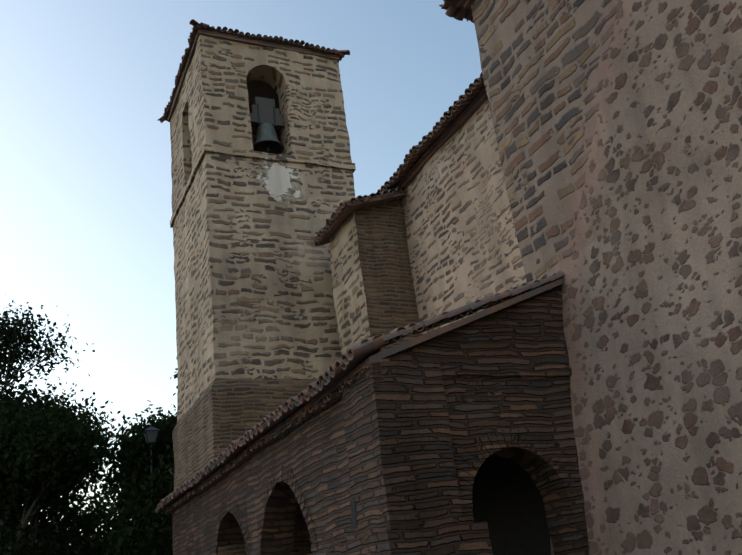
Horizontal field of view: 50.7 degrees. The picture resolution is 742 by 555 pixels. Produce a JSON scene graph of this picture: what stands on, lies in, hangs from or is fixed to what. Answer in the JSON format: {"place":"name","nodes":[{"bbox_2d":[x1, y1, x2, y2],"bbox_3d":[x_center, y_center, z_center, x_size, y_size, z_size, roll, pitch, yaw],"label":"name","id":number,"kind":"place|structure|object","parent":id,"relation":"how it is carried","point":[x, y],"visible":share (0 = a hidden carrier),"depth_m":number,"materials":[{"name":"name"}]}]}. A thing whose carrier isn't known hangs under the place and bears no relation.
{"place":"outdoors","nodes":[
{"label":"outdoors","id":0,"kind":"place"},
{"bbox_2d":[0,300,94,400],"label":"tree","id":1,"kind":"object","parent":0,"point":[25,337],"depth_m":33.99,"materials":[{"name":"green plant"}]},
{"bbox_2d":[0,458,172,554],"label":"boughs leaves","id":2,"kind":"object","parent":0,"point":[9,523],"visible":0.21,"depth_m":27.16,"materials":[{"name":"green plant"}]},
{"bbox_2d":[0,0,481,530],"label":"sky","id":3,"kind":"structure","parent":0,"point":[86,232],"materials":[{"name":"blue"}]},
{"bbox_2d":[172,378,316,554],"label":"tower base","id":4,"kind":"object","parent":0,"point":[220,415],"visible":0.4,"depth_m":19.23,"materials":[{"name":"brown brick"}]},
{"label":"ground","id":5,"kind":"structure","parent":0,"visible":0},
{"bbox_2d":[0,370,113,539],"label":"tree","id":6,"kind":"object","parent":5,"relation":"on","point":[4,397],"depth_m":33.62,"materials":[{"name":"green plant"}]},
{"bbox_2d":[0,390,126,554],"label":"tree","id":7,"kind":"object","parent":5,"relation":"on","point":[20,416],"depth_m":31.41,"materials":[{"name":"green plant"}]},
{"bbox_2d":[0,395,128,552],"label":"tree","id":8,"kind":"object","parent":5,"relation":"on","point":[45,435],"depth_m":26.06,"materials":[{"name":"green plant"}]},
{"bbox_2d":[9,478,149,554],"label":"trees","id":9,"kind":"object","parent":5,"relation":"on","point":[105,504],"visible":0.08,"depth_m":38.59,"materials":[{"name":"green plant"}]},
{"bbox_2d":[77,404,176,553],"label":"tree","id":10,"kind":"object","parent":5,"relation":"on","point":[138,446],"depth_m":27.86,"materials":[{"name":"green plant"}]},
{"bbox_2d":[101,400,176,469],"bbox_3d":[-7.756,10.606,32.826,9.384,10.136,8.379,3,-24,-25],"label":"tree","id":11,"kind":"object","parent":5,"relation":"on","point":[126,434],"visible":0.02,"depth_m":31.90,"materials":[{"name":"green plant"}]},
{"bbox_2d":[143,424,158,542],"bbox_3d":[-7.150,8.748,25.593,0.505,8.046,0.505,3,-24,-25],"label":"lamp post","id":12,"kind":"object","parent":5,"relation":"on","point":[150,428],"visible":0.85,"depth_m":26.75,"materials":[{"name":"black metal"}]},
{"bbox_2d":[144,431,156,441],"bbox_3d":[-7.558,5.494,26.898,0.405,0.386,0.405,3,-24,-25],"label":"lamp glass","id":13,"kind":"object","parent":12,"relation":"attached to","point":[151,435],"visible":0.75,"depth_m":26.77,"materials":[{"name":"white glass"}]},
{"bbox_2d":[143,358,177,491],"bbox_3d":[-4.867,6.129,25.280,5.280,12.164,4.982,3,-24,-25],"label":"tree","id":14,"kind":"object","parent":5,"relation":"on","point":[161,464],"depth_m":23.95,"materials":[{"name":"green plant"}]},
{"bbox_2d":[170,35,355,421],"bbox_3d":[-3.353,-1.221,23.973,4.622,10.898,4.855,3,-24,-25],"label":"tower shaft","id":15,"kind":"object","parent":5,"relation":"on","point":[254,298],"visible":0.83,"depth_m":21.91,"materials":[{"name":"beige stone"}]},
{"bbox_2d":[157,19,349,122],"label":"tower roof","id":16,"kind":"structure","parent":15,"relation":"on","point":[218,32],"depth_m":24.11,"materials":[{"name":"brown tile"}]},
{"bbox_2d":[247,80,279,112],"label":"belfry floors","id":17,"kind":"structure","parent":15,"relation":"on","point":[259,88],"depth_m":25.55,"materials":[{"name":"paint"}]},
{"bbox_2d":[250,96,284,130],"bbox_3d":[-3.184,-4.928,23.447,1.500,0.920,0.280,3,-24,-25],"label":"bell yoke","id":18,"kind":"object","parent":15,"relation":"in","point":[266,105],"visible":0.69,"depth_m":23.34,"materials":[{"name":"grey wood"}]},
{"bbox_2d":[255,104,275,128],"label":"bell straps","id":19,"kind":"object","parent":18,"relation":"attached to","point":[257,125],"visible":0.43,"depth_m":23.25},
{"bbox_2d":[253,122,283,153],"bbox_3d":[-3.085,-4.135,23.129,0.994,0.880,0.994,3,-24,-25],"label":"bell","id":20,"kind":"object","parent":18,"relation":"hanging from","point":[267,141],"visible":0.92,"depth_m":23.01,"materials":[{"name":"grey metal"}]},
{"bbox_2d":[329,200,422,353],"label":"buttress","id":21,"kind":"structure","parent":5,"relation":"on","point":[373,288],"depth_m":19.05,"materials":[{"name":"stone"}]},
{"bbox_2d":[313,186,406,245],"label":"tiled roof","id":22,"kind":"structure","parent":21,"relation":"on","point":[342,213],"depth_m":19.52,"materials":[{"name":"brown tile"}]},
{"bbox_2d":[172,287,588,554],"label":"porch walls","id":23,"kind":"structure","parent":5,"relation":"on","point":[383,444],"depth_m":11.14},
{"bbox_2d":[350,499,356,528],"bbox_3d":[-0.037,3.222,10.709,0.449,0.384,0.161,3,-24,-25],"label":"slit window","id":24,"kind":"structure","parent":23,"relation":"attached to","point":[353,512],"depth_m":10.62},
{"bbox_2d":[155,271,564,513],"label":"porch roof","id":25,"kind":"structure","parent":23,"relation":"on","point":[325,389],"depth_m":11.92,"materials":[{"name":"brown tile"}]},
{"bbox_2d":[213,426,583,554],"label":"arches","id":26,"kind":"structure","parent":23,"relation":"on","point":[515,439],"depth_m":11.18,"materials":[{"name":"brick"}]},
{"bbox_2d":[402,99,526,334],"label":"nave","id":27,"kind":"structure","parent":5,"relation":"on","point":[463,246],"depth_m":17.19,"materials":[{"name":"stone"}]},
{"bbox_2d":[377,72,487,192],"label":"tiled roof","id":28,"kind":"structure","parent":27,"relation":"on","point":[459,113],"depth_m":17.82,"materials":[{"name":"brown tile"}]},
{"bbox_2d":[471,0,741,554],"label":"transept","id":29,"kind":"structure","parent":5,"relation":"on","point":[617,125],"depth_m":10.70,"materials":[{"name":"stone"}]},
{"bbox_2d":[439,0,474,22],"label":"roof eave","id":30,"kind":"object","parent":29,"relation":"on","point":[460,10],"depth_m":15.79,"materials":[{"name":"brown tile"}]},
{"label":"platform","id":31,"kind":"structure","parent":0,"visible":0},
{"bbox_2d":[0,458,174,554],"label":"understory leaves","id":32,"kind":"object","parent":31,"relation":"on","point":[162,531],"visible":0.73,"depth_m":24.88,"materials":[{"name":"green plant"}]}
]}

